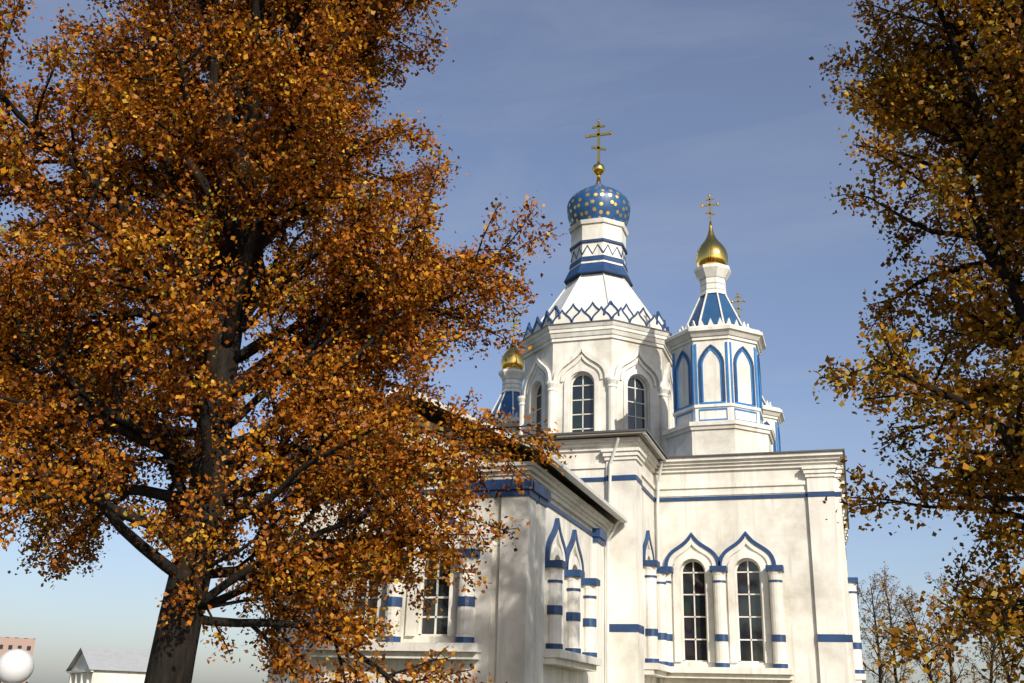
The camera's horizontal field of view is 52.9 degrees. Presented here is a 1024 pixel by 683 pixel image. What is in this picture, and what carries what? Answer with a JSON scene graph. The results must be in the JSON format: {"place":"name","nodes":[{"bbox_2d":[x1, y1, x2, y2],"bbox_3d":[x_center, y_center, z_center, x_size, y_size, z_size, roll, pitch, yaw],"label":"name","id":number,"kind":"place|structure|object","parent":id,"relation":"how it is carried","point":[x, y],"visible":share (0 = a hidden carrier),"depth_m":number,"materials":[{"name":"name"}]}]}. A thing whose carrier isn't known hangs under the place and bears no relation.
{"place":"outdoors","nodes":[
{"label":"outdoors","id":0,"kind":"place"},
{"bbox_2d":[0,649,33,682],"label":"lamp globe","id":1,"kind":"object","parent":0,"point":[16,665],"visible":1,"depth_m":12.86,"materials":[{"name":"white glass"}]},
{"bbox_2d":[0,637,34,682],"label":"apartment block","id":2,"kind":"structure","parent":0,"point":[11,643],"depth_m":256.57,"materials":[{"name":"paint"}]},
{"bbox_2d":[67,653,145,682],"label":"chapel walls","id":3,"kind":"structure","parent":0,"point":[80,672],"depth_m":85.77,"materials":[{"name":"white paint"}]},
{"bbox_2d":[66,648,150,671],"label":"roof","id":4,"kind":"structure","parent":3,"relation":"on","point":[116,659],"depth_m":87.88,"materials":[{"name":"grey metal"}]},
{"bbox_2d":[294,413,605,682],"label":"church wall","id":5,"kind":"structure","parent":0,"point":[552,674],"depth_m":28.75,"materials":[{"name":"white paint"}]},
{"bbox_2d":[544,431,666,682],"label":"drainpipes","id":6,"kind":"object","parent":5,"relation":"attached to","point":[577,481],"visible":0.92,"depth_m":36.49,"materials":[{"name":"white metal"}]},
{"bbox_2d":[275,391,664,512],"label":"roof","id":7,"kind":"structure","parent":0,"point":[437,417],"depth_m":33.15,"materials":[{"name":"metal"}]},
{"bbox_2d":[0,0,1023,682],"label":"sky","id":8,"kind":"structure","parent":0,"point":[697,99],"materials":[{"name":"blue"}]},
{"bbox_2d":[354,375,763,660],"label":"church window","id":9,"kind":"structure","parent":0,"point":[688,600],"depth_m":40.10,"materials":[{"name":"glass"}]},
{"bbox_2d":[551,451,656,682],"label":"church wall","id":10,"kind":"structure","parent":0,"point":[593,457],"depth_m":39.13,"materials":[{"name":"white paint"}]},
{"bbox_2d":[502,275,725,390],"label":"drums","id":11,"kind":"object","parent":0,"point":[700,292],"visible":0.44,"depth_m":46.72,"materials":[{"name":"paint"}]},
{"bbox_2d":[515,319,848,528],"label":"cornice","id":12,"kind":"structure","parent":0,"point":[626,430],"depth_m":40.98,"materials":[{"name":"white paint"}]},
{"bbox_2d":[654,468,820,682],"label":"church wall","id":13,"kind":"structure","parent":0,"point":[778,529],"depth_m":40.42,"materials":[{"name":"white paint"}]},
{"bbox_2d":[261,217,865,682],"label":"church trim","id":14,"kind":"structure","parent":13,"relation":"attached to","point":[527,629],"depth_m":38.49,"materials":[{"name":"white paint"}]},
{"bbox_2d":[501,334,524,369],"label":"onion dome","id":15,"kind":"structure","parent":14,"relation":"on","point":[518,360],"depth_m":62.17,"materials":[{"name":"orange"}]},
{"bbox_2d":[281,238,864,673],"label":"decorative blue trim","id":16,"kind":"structure","parent":14,"relation":"attached to","point":[537,492],"depth_m":39.02,"materials":[{"name":"paint"}]},
{"bbox_2d":[541,273,650,321],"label":"tent roof","id":17,"kind":"structure","parent":14,"relation":"on","point":[588,290],"depth_m":53.38,"materials":[{"name":"white metal"}]},
{"bbox_2d":[524,338,671,446],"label":"octagonal drum wall","id":18,"kind":"structure","parent":14,"relation":"on","point":[611,353],"depth_m":50.66,"materials":[{"name":"white paint"}]},
{"bbox_2d":[567,182,629,226],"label":"onion dome","id":19,"kind":"structure","parent":14,"relation":"on","point":[598,200],"depth_m":55.80,"materials":[{"name":"blue metal"}]},
{"bbox_2d":[592,161,604,181],"bbox_3d":[4.878,-9.540,58.041,0.720,1.350,0.720,-5,-21,17],"label":"gold ball","id":20,"kind":"object","parent":19,"relation":"on","point":[598,169],"visible":1,"depth_m":57.84,"materials":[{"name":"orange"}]},
{"bbox_2d":[507,119,745,333],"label":"crosses","id":21,"kind":"object","parent":14,"relation":"on","point":[598,135],"visible":0.83,"depth_m":58.73,"materials":[{"name":"orange"}]},
{"bbox_2d":[492,293,764,418],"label":"turret roofs","id":22,"kind":"structure","parent":14,"relation":"on","point":[711,310],"depth_m":46.05,"materials":[{"name":"metal"}]},
{"bbox_2d":[696,221,727,266],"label":"onion dome","id":23,"kind":"structure","parent":14,"relation":"on","point":[711,249],"depth_m":47.01,"materials":[{"name":"orange"}]},
{"bbox_2d":[667,338,771,455],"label":"tower wall","id":24,"kind":"structure","parent":14,"relation":"on","point":[714,441],"depth_m":43.56,"materials":[{"name":"white paint"}]},
{"bbox_2d":[511,342,779,451],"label":"turret blue trim","id":25,"kind":"structure","parent":24,"relation":"attached to","point":[732,390],"depth_m":43.97,"materials":[{"name":"paint"}]},
{"bbox_2d":[763,417,778,451],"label":"tower wall","id":26,"kind":"structure","parent":14,"relation":"on","point":[770,421],"depth_m":55.64,"materials":[{"name":"white paint"}]},
{"bbox_2d":[974,569,1023,682],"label":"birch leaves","id":27,"kind":"object","parent":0,"point":[1003,640],"visible":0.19,"depth_m":89.60,"materials":[{"name":"brown plant"}]},
{"label":"ground","id":28,"kind":"structure","parent":0,"visible":0},
{"bbox_2d":[0,0,576,682],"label":"tree","id":29,"kind":"object","parent":28,"relation":"on","point":[172,654],"visible":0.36,"depth_m":18.84,"materials":[{"name":"brown plant"}]},
{"bbox_2d":[858,573,913,682],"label":"tree","id":30,"kind":"object","parent":28,"relation":"on","point":[880,672],"visible":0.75,"depth_m":85.79,"materials":[{"name":"brown plant"}]},
{"bbox_2d":[865,561,919,682],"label":"tree","id":31,"kind":"object","parent":28,"relation":"on","point":[895,669],"visible":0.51,"depth_m":89.78,"materials":[{"name":"brown plant"}]},
{"bbox_2d":[808,0,1023,682],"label":"tree","id":32,"kind":"object","parent":28,"relation":"on","point":[1008,441],"visible":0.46,"depth_m":15.42,"materials":[{"name":"brown plant"}]},
{"bbox_2d":[885,585,954,682],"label":"tree","id":33,"kind":"object","parent":28,"relation":"on","point":[928,665],"visible":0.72,"depth_m":83.90,"materials":[{"name":"brown plant"}]},
{"bbox_2d":[912,572,972,682],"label":"tree","id":34,"kind":"object","parent":28,"relation":"on","point":[951,671],"visible":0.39,"depth_m":86.75,"materials":[{"name":"brown plant"}]},
{"bbox_2d":[959,591,1023,682],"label":"tree","id":35,"kind":"object","parent":28,"relation":"on","point":[992,661],"visible":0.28,"depth_m":83.61,"materials":[{"name":"brown plant"}]},
{"bbox_2d":[975,567,1019,682],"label":"tree","id":36,"kind":"object","parent":28,"relation":"on","point":[1008,674],"visible":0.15,"depth_m":89.31,"materials":[{"name":"brown plant"}]}
]}

